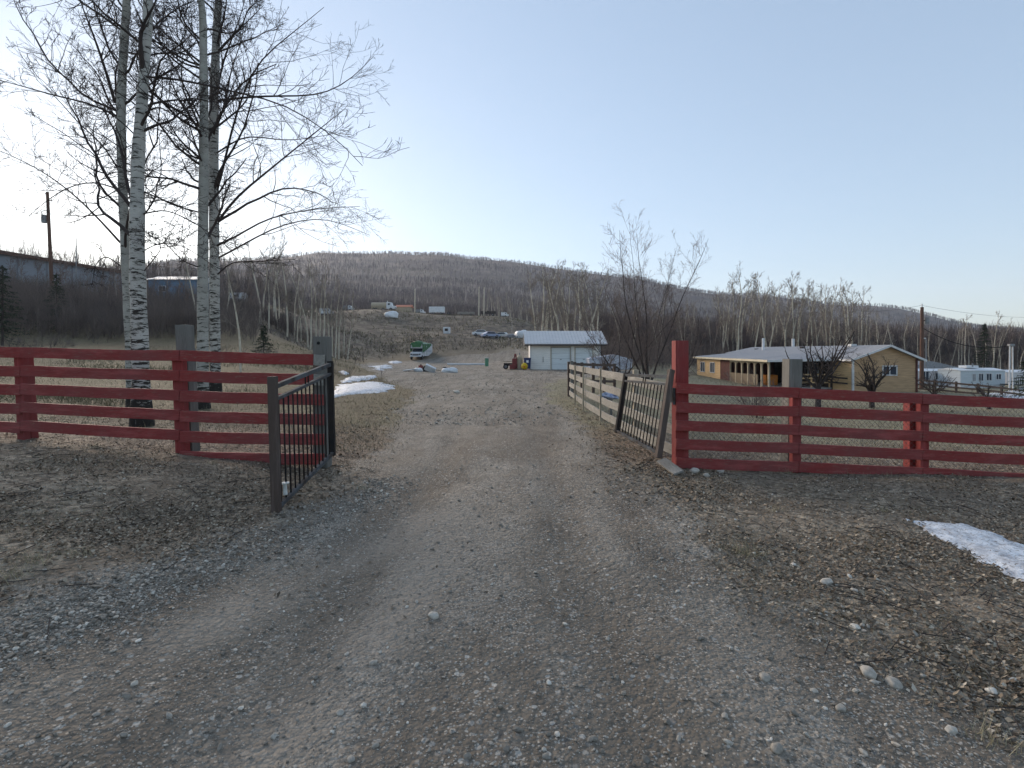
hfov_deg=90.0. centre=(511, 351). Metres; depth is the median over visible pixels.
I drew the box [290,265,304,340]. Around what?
aspen tree
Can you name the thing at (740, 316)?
aspen tree
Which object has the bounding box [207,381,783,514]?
leaf litter
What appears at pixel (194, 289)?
aspen tree
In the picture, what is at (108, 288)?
aspen tree
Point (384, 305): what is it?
parked truck
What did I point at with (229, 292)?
aspen tree
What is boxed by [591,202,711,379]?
willow tree
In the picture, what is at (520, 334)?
camper shell
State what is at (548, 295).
aspen tree
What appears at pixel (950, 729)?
rock
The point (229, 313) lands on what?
brushwood
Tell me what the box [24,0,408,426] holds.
aspen tree
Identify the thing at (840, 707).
rock
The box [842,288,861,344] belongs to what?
aspen tree
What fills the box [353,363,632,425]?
gravel
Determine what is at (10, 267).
aspen tree
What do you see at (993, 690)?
rock
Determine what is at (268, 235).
aspen tree
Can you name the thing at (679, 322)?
aspen tree
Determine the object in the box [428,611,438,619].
rock
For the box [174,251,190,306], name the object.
aspen tree
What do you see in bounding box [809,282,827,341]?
aspen tree
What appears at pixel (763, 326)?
aspen tree
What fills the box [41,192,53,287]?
utility pole
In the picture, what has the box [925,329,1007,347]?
power line
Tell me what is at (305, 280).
aspen tree
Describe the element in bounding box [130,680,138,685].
rock
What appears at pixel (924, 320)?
utility pole
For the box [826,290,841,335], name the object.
aspen tree
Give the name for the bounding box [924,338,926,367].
street lamp
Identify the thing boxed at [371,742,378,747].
rock
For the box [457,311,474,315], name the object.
flat trailer
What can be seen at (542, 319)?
aspen tree
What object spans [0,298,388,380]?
brushwood
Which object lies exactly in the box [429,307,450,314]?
box trailer
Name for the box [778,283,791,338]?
aspen tree
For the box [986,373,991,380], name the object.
window
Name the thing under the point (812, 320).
aspen tree
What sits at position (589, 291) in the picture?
aspen tree
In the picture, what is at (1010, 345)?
twin pole
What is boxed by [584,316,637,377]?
willow tree
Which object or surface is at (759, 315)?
aspen tree
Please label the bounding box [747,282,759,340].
aspen tree
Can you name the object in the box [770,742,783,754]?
rock
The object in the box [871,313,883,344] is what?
aspen tree
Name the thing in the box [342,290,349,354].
aspen tree
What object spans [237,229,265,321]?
aspen tree
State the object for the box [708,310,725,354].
aspen tree
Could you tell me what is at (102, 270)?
aspen tree
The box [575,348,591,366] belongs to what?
garage door
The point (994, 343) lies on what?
aspen tree
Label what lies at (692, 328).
aspen tree
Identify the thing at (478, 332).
parked car
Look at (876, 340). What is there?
aspen tree
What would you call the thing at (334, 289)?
aspen tree
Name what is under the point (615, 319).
aspen tree
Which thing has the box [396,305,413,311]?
cabin
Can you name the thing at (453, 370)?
cushion
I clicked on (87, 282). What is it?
aspen tree
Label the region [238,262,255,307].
aspen tree
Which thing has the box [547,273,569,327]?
aspen tree
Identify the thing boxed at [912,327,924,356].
aspen tree
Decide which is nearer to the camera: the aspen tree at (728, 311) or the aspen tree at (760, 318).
the aspen tree at (760, 318)
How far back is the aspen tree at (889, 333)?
114.46 m
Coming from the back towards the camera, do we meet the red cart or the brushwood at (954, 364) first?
the brushwood at (954, 364)
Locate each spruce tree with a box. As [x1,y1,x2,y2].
[0,265,29,345]
[34,273,77,330]
[249,324,274,352]
[969,323,996,367]
[997,362,1023,396]
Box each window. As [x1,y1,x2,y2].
[700,362,704,371]
[710,362,714,372]
[807,363,818,377]
[882,365,897,375]
[924,371,928,378]
[972,374,975,381]
[978,373,983,380]
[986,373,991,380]
[996,374,1001,379]
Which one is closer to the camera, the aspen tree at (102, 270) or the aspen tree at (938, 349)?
the aspen tree at (102, 270)
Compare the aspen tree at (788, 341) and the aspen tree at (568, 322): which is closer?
the aspen tree at (568, 322)
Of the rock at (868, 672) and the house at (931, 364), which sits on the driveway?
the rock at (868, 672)
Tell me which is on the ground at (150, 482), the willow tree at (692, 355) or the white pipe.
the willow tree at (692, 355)
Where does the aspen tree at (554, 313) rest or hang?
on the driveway
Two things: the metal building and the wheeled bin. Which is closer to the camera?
the wheeled bin
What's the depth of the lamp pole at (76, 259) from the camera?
74.99 m
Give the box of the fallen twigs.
[0,399,1023,734]
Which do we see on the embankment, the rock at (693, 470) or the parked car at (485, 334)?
the parked car at (485, 334)
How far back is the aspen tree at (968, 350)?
117.68 m
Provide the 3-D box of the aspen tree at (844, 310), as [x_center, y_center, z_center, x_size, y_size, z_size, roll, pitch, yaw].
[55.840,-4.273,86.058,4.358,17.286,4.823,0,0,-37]
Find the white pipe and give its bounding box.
[447,363,484,364]
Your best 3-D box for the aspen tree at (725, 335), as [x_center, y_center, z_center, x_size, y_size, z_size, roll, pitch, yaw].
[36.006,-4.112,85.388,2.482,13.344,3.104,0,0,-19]
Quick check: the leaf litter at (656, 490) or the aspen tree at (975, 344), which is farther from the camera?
the aspen tree at (975, 344)
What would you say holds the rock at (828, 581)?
on the ground at (150, 482)
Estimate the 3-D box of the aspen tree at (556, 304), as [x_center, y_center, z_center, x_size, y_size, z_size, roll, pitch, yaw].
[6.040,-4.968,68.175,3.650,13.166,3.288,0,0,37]
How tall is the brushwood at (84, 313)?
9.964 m
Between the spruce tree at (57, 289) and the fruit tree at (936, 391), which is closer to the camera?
the fruit tree at (936, 391)
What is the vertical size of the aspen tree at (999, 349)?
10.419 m
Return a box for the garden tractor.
[503,361,515,368]
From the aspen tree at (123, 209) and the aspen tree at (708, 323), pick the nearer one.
the aspen tree at (123, 209)
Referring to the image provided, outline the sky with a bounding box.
[0,0,1023,327]
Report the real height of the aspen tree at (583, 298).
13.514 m
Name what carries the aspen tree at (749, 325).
on the ground at (150, 482)
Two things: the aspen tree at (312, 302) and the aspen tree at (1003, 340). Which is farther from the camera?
the aspen tree at (1003, 340)
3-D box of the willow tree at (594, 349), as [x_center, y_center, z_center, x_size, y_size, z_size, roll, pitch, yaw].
[5.940,-1.553,27.582,4.623,6.517,5.180,0,0,-22]
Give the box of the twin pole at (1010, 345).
[1007,344,1014,391]
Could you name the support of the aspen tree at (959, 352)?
on the ground at (150, 482)
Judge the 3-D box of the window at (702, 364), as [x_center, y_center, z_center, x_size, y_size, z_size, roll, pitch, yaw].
[19.922,1.550,53.549,0.062,1.060,0.960,0,0,-4]
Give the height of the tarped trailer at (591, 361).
1.545 m
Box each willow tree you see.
[575,263,685,373]
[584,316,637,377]
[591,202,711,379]
[650,282,708,376]
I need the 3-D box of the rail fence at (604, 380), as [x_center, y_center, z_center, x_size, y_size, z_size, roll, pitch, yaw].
[3.139,1.054,20.303,0.364,1.396,3.481,0,0,42]
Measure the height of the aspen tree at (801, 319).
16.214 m
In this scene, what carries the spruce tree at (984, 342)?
on the ground at (150, 482)
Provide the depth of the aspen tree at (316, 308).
67.90 m
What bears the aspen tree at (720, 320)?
on the ground at (150, 482)
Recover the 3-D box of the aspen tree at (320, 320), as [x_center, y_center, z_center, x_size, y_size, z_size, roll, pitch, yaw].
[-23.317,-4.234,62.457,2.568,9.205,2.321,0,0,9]
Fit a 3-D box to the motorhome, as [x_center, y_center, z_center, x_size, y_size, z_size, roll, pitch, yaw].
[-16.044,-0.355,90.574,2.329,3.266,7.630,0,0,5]
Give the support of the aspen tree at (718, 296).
on the ground at (150, 482)
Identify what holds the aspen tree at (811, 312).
on the ground at (150, 482)
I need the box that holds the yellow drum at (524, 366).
[521,363,527,369]
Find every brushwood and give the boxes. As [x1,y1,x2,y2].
[0,270,262,341]
[0,273,196,338]
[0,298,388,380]
[230,295,346,346]
[297,306,562,351]
[601,330,731,371]
[690,337,1023,369]
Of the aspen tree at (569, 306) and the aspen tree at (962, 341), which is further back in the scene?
the aspen tree at (962, 341)
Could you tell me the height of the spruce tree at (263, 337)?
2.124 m
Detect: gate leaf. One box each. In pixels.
[267,361,335,512]
[614,369,674,458]
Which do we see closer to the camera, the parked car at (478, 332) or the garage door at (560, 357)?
the garage door at (560, 357)
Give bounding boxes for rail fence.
[567,362,615,396]
[918,379,1023,394]
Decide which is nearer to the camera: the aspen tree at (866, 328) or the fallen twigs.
the fallen twigs
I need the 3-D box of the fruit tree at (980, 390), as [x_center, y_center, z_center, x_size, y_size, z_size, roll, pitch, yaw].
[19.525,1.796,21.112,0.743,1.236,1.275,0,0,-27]
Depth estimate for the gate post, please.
7.30 m
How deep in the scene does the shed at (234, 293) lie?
108.00 m
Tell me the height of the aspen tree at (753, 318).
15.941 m
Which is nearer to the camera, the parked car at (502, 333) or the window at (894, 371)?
the window at (894, 371)
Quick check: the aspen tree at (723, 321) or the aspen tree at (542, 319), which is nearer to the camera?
the aspen tree at (542, 319)
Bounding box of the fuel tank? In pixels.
[384,311,397,317]
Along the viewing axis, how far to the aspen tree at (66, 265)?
60.89 m
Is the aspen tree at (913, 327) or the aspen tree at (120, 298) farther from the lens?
the aspen tree at (913, 327)
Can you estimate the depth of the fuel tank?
139.26 m
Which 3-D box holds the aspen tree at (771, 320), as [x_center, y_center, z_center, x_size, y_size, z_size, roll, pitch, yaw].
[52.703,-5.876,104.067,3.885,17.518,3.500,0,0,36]
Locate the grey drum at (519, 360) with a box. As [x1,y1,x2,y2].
[516,353,522,368]
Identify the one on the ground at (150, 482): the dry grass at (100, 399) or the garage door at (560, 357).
the dry grass at (100, 399)
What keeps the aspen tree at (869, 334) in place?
on the ground at (150, 482)
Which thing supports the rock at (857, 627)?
on the ground at (150, 482)
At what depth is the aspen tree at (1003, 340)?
124.26 m
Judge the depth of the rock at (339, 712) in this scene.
2.29 m
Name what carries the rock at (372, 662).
on the driveway
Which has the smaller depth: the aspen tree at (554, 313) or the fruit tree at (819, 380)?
the fruit tree at (819, 380)
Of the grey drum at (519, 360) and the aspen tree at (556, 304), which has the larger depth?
the aspen tree at (556, 304)
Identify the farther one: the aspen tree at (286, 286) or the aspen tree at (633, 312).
the aspen tree at (633, 312)
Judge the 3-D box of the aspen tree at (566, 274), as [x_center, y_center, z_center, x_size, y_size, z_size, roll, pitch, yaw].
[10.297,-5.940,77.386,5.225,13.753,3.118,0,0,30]
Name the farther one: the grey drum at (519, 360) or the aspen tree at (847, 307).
the aspen tree at (847, 307)
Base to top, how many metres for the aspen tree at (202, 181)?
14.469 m
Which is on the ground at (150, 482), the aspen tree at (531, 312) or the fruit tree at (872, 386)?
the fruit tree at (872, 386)
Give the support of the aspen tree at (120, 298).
on the ground at (150, 482)
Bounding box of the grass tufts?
[0,422,1023,764]
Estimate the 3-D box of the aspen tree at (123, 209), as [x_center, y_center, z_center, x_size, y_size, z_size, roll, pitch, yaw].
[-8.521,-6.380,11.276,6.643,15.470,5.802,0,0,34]
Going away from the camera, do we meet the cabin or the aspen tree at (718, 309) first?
the aspen tree at (718, 309)
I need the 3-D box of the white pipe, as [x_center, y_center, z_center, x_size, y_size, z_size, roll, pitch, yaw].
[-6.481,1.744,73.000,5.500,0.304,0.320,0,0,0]
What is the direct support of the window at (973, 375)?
in the mobile home at (969, 374)
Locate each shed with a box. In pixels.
[147,277,208,299]
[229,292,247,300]
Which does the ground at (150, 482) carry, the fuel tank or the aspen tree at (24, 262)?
the aspen tree at (24, 262)
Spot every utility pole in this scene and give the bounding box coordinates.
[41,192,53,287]
[919,304,929,387]
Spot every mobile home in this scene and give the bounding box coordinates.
[918,368,942,385]
[936,363,1022,387]
[1005,370,1023,385]
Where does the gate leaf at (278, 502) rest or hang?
on the ground at (150, 482)
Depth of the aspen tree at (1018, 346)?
122.24 m
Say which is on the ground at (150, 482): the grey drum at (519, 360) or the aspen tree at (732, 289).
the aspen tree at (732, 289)
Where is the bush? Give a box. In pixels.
[722,367,780,418]
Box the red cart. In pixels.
[510,354,516,368]
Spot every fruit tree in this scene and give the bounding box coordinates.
[783,322,859,406]
[845,353,900,407]
[914,363,957,404]
[966,382,1006,408]
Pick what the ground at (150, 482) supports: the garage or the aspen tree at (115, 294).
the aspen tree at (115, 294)
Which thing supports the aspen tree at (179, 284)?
on the ground at (150, 482)
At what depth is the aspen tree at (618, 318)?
82.93 m
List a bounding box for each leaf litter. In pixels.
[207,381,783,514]
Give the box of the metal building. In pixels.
[0,250,121,292]
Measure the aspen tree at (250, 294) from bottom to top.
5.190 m
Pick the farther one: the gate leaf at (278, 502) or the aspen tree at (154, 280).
the aspen tree at (154, 280)
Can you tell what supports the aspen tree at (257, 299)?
on the ground at (150, 482)
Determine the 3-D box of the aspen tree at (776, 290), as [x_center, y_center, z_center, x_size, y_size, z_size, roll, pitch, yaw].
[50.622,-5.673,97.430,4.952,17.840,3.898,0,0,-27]
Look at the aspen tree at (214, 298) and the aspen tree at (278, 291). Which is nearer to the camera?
the aspen tree at (214, 298)
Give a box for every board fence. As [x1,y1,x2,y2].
[0,325,331,467]
[569,361,671,454]
[675,359,1023,476]
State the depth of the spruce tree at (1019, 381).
30.20 m
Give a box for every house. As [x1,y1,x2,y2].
[694,338,926,391]
[918,361,957,367]
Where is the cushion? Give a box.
[449,367,457,372]
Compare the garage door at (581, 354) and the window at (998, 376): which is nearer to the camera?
the garage door at (581, 354)
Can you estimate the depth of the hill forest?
759.50 m
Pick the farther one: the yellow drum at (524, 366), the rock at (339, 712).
the yellow drum at (524, 366)
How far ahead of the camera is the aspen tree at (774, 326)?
82.21 m
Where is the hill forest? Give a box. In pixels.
[146,250,1023,331]
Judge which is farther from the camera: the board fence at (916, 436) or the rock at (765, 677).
the board fence at (916, 436)
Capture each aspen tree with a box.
[0,0,238,406]
[5,256,23,284]
[8,246,29,288]
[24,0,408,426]
[27,253,47,293]
[47,252,69,291]
[55,254,73,290]
[69,0,393,391]
[81,269,99,300]
[84,0,288,409]
[92,257,106,297]
[98,260,116,299]
[105,263,122,309]
[106,256,122,307]
[110,270,122,310]
[146,257,159,295]
[153,253,175,298]
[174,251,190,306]
[174,256,185,300]
[176,235,196,314]
[219,232,245,371]
[220,258,232,307]
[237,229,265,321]
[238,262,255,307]
[240,279,256,306]
[253,270,267,325]
[260,230,276,320]
[263,251,278,328]
[267,250,285,329]
[269,259,281,324]
[270,234,289,326]
[273,251,292,336]
[279,261,294,319]
[287,267,303,336]
[288,267,310,347]
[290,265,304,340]
[294,267,310,341]
[303,258,323,349]
[306,263,325,335]
[311,280,329,335]
[314,270,340,336]
[319,260,333,335]
[326,269,343,355]
[331,277,349,356]
[336,281,352,358]
[342,287,358,358]
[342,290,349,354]
[517,269,551,330]
[528,259,565,330]
[530,262,561,330]
[538,263,565,330]
[538,272,560,330]
[539,278,564,330]
[543,265,567,330]
[544,273,565,330]
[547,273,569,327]
[550,273,574,330]
[551,271,570,325]
[555,262,581,330]
[561,277,587,330]
[563,271,594,330]
[570,273,586,330]
[571,262,602,330]
[572,272,596,329]
[573,262,591,330]
[584,267,610,330]
[586,278,605,332]
[608,291,625,350]
[608,306,622,337]
[633,288,646,346]
[676,301,687,339]
[682,296,694,339]
[687,305,696,351]
[690,303,699,338]
[702,306,713,345]
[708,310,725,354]
[712,295,731,349]
[712,297,731,333]
[714,287,729,344]
[716,294,730,346]
[720,287,735,350]
[722,289,733,339]
[726,273,744,348]
[729,302,742,349]
[731,261,752,349]
[732,271,757,347]
[738,282,757,337]
[745,287,762,338]
[746,280,760,333]
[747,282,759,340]
[749,288,771,336]
[750,284,774,346]
[751,273,771,346]
[754,287,771,335]
[763,284,780,335]
[764,283,784,346]
[767,277,787,336]
[772,301,783,342]
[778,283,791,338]
[779,272,801,346]
[781,272,801,338]
[782,280,814,345]
[783,295,804,346]
[788,288,813,345]
[794,288,807,345]
[799,289,823,345]
[800,297,819,343]
[803,279,818,345]
[806,285,827,345]
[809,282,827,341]
[813,290,831,342]
[816,283,837,345]
[817,297,840,345]
[823,284,840,345]
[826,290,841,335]
[827,296,840,343]
[830,278,859,345]
[832,307,849,345]
[835,293,852,344]
[838,282,857,343]
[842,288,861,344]
[850,287,871,344]
[853,302,866,344]
[857,298,876,344]
[857,312,875,344]
[863,314,874,344]
[871,310,883,344]
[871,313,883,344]
[881,317,891,344]
[883,316,893,344]
[883,320,897,346]
[897,315,911,349]
[900,315,910,350]
[910,313,918,350]
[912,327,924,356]
[924,326,934,360]
[931,328,947,362]
[933,333,945,361]
[949,329,961,364]
[954,327,962,362]
[956,314,972,364]
[959,319,967,364]
[964,334,972,364]
[967,323,980,363]
[989,311,1002,365]
[996,317,1013,368]
[996,328,1006,368]
[1008,332,1023,369]
[1017,345,1023,369]
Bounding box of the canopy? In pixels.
[443,327,449,333]
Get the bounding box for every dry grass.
[0,318,397,426]
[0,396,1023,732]
[223,300,607,359]
[692,376,1021,429]
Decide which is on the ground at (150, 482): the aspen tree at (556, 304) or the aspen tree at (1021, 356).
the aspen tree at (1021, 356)
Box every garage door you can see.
[551,348,569,369]
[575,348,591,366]
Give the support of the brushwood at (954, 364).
on the ground at (150, 482)
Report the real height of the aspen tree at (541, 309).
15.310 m
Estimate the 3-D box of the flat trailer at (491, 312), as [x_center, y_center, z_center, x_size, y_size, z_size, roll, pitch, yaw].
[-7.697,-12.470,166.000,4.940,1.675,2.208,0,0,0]
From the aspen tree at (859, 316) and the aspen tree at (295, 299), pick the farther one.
the aspen tree at (859, 316)
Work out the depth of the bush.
15.57 m
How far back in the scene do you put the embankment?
116.86 m
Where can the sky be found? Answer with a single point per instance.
(878, 145)
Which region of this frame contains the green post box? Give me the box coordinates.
[485,358,488,365]
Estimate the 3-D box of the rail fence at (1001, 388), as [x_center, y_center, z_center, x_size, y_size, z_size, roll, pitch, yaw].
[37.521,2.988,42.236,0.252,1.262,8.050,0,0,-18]
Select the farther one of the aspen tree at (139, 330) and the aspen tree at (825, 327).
the aspen tree at (825, 327)
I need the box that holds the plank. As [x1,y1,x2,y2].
[656,458,683,475]
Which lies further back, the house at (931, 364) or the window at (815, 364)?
the house at (931, 364)
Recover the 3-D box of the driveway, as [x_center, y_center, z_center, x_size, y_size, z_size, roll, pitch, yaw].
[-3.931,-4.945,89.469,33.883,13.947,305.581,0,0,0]
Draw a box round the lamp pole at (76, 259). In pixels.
[76,238,76,282]
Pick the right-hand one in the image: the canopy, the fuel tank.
the canopy
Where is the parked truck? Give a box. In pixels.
[371,301,396,309]
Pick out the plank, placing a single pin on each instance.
(669, 466)
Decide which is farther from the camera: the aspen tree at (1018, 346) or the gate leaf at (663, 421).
the aspen tree at (1018, 346)
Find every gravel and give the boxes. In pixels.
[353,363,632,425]
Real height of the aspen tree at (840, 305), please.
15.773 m
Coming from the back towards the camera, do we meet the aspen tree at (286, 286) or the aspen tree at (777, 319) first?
the aspen tree at (777, 319)
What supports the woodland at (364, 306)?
on the hillside
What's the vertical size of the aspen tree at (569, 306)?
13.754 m
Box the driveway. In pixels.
[0,320,1023,767]
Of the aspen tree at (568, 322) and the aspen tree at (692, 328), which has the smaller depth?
the aspen tree at (568, 322)
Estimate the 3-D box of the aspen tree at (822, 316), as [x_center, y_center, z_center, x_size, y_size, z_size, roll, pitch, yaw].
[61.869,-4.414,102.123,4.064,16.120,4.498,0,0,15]
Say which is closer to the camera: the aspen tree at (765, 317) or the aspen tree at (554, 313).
the aspen tree at (554, 313)
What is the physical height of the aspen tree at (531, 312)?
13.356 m
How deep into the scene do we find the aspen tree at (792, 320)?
82.10 m
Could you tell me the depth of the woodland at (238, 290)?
104.75 m
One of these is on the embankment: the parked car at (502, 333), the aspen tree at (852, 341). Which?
the parked car at (502, 333)
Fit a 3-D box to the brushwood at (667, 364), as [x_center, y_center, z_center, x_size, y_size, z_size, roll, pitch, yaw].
[21.258,-0.433,76.193,23.785,6.687,58.707,0,0,20]
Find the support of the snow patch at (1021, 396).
on the ground at (150, 482)
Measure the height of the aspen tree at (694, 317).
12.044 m
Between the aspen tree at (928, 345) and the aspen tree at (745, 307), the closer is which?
the aspen tree at (745, 307)
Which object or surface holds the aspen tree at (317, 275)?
on the ground at (150, 482)
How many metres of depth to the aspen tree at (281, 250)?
70.37 m
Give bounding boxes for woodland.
[0,237,299,318]
[223,298,592,330]
[605,307,1023,369]
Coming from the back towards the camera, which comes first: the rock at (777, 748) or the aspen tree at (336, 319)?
the aspen tree at (336, 319)
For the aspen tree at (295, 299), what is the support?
on the ground at (150, 482)
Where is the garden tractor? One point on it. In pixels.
(505, 365)
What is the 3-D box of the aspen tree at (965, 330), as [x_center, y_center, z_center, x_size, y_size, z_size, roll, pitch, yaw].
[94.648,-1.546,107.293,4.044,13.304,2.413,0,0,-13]
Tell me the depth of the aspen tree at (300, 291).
64.26 m
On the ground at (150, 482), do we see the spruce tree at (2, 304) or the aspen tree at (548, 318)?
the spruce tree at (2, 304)
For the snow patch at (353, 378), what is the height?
0.274 m
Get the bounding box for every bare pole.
[478,287,479,315]
[483,287,484,315]
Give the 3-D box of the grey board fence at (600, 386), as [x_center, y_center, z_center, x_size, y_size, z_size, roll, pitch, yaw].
[2.177,1.038,13.045,0.470,1.433,11.007,0,0,-2]
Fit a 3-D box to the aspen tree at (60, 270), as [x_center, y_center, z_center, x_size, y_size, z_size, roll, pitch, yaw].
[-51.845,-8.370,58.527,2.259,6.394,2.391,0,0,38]
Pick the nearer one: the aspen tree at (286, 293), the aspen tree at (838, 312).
the aspen tree at (286, 293)
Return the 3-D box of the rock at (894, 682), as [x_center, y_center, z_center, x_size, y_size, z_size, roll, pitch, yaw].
[1.866,1.619,2.503,0.059,0.044,0.074,0,0,-13]
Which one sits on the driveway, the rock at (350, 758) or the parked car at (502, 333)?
the rock at (350, 758)
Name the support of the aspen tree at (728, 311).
on the ground at (150, 482)
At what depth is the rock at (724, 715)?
2.23 m
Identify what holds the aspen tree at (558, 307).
on the ground at (150, 482)
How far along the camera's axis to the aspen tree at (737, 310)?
87.67 m
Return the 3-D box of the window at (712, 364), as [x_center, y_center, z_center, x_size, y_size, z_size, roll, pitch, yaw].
[20.083,1.550,51.355,0.062,1.060,0.960,0,0,-4]
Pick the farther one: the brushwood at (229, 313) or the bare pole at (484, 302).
the bare pole at (484, 302)
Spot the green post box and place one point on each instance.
(486, 361)
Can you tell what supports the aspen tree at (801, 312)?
on the ground at (150, 482)
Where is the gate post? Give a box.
[670,340,688,463]
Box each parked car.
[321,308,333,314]
[472,330,485,335]
[481,332,499,337]
[497,332,507,336]
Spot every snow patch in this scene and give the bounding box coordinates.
[334,382,394,397]
[341,375,376,382]
[370,364,391,369]
[905,519,1023,581]
[985,388,1023,398]
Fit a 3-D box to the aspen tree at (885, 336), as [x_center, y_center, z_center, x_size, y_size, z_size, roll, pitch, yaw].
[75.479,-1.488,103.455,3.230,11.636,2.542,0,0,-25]
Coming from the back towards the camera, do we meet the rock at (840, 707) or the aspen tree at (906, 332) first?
the aspen tree at (906, 332)
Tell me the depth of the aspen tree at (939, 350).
113.88 m
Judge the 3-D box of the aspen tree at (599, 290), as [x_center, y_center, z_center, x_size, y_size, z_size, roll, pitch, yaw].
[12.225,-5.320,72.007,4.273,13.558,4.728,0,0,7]
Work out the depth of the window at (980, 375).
65.98 m
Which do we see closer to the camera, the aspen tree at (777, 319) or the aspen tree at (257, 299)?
the aspen tree at (257, 299)
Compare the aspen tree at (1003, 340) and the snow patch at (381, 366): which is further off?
the aspen tree at (1003, 340)
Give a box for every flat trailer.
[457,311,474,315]
[480,311,495,315]
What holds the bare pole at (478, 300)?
on the embankment
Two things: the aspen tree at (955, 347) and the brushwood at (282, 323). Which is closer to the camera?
the brushwood at (282, 323)
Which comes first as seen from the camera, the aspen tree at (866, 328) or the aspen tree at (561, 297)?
the aspen tree at (561, 297)
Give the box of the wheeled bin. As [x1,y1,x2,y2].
[524,358,530,368]
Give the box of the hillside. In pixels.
[146,253,1023,358]
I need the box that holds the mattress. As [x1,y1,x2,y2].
[424,364,435,371]
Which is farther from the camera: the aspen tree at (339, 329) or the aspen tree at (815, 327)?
the aspen tree at (815, 327)
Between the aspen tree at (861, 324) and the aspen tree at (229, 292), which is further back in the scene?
the aspen tree at (861, 324)
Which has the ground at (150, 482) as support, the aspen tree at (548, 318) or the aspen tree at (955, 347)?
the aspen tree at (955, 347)
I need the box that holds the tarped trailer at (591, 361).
[586,354,631,371]
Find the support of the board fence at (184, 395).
on the ground at (150, 482)
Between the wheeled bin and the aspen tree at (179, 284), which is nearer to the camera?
the wheeled bin
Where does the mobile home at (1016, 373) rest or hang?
on the ground at (150, 482)
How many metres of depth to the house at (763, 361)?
42.46 m
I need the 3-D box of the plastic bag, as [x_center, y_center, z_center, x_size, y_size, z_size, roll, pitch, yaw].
[2.377,1.331,12.594,0.444,0.680,0.381,0,0,38]
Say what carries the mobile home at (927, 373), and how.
on the ground at (150, 482)
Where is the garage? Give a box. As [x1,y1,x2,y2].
[523,331,606,369]
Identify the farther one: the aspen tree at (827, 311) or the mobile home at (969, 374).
the aspen tree at (827, 311)
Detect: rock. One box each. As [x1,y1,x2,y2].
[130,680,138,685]
[336,709,343,715]
[347,755,354,762]
[369,659,377,665]
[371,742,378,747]
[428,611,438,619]
[689,467,699,472]
[721,713,727,718]
[759,672,770,681]
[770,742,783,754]
[820,578,832,584]
[835,703,845,711]
[849,623,860,629]
[860,665,876,679]
[884,676,902,688]
[945,725,957,733]
[984,687,998,694]
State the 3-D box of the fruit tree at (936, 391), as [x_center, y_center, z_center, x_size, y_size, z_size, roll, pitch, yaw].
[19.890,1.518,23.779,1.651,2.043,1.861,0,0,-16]
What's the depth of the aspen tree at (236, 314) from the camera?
21.95 m
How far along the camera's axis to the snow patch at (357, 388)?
19.47 m
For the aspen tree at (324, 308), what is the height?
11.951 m
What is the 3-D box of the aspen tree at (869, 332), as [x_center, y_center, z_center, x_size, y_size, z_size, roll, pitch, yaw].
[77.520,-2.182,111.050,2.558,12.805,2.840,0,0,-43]
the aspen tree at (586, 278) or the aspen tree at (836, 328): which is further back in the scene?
the aspen tree at (836, 328)
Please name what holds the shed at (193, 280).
on the embankment
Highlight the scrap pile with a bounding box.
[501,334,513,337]
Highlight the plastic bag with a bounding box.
[599,392,618,414]
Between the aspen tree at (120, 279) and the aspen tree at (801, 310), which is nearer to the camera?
the aspen tree at (120, 279)
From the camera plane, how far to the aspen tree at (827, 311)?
91.69 m
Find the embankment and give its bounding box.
[261,307,614,356]
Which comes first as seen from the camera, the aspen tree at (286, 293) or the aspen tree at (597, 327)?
the aspen tree at (286, 293)
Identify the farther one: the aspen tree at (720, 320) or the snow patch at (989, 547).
the aspen tree at (720, 320)
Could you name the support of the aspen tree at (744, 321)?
on the ground at (150, 482)
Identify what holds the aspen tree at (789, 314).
on the ground at (150, 482)
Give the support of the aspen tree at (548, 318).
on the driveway
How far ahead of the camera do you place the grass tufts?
3.45 m
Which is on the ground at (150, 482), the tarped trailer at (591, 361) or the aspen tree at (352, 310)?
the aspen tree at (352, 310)
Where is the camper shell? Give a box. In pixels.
[515,330,525,337]
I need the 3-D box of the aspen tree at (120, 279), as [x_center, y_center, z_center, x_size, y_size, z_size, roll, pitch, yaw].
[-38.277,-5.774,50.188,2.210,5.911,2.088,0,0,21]
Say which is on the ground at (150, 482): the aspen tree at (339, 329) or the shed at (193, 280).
the aspen tree at (339, 329)
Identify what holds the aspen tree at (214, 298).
on the ground at (150, 482)
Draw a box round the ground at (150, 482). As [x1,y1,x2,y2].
[0,294,1023,723]
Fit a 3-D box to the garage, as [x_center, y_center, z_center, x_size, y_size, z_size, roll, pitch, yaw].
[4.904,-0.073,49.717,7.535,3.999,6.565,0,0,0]
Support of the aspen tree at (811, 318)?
on the ground at (150, 482)
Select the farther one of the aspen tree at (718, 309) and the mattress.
the aspen tree at (718, 309)
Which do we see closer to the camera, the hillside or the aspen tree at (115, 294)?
the aspen tree at (115, 294)
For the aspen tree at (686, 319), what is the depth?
90.44 m
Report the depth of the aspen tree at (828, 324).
92.49 m

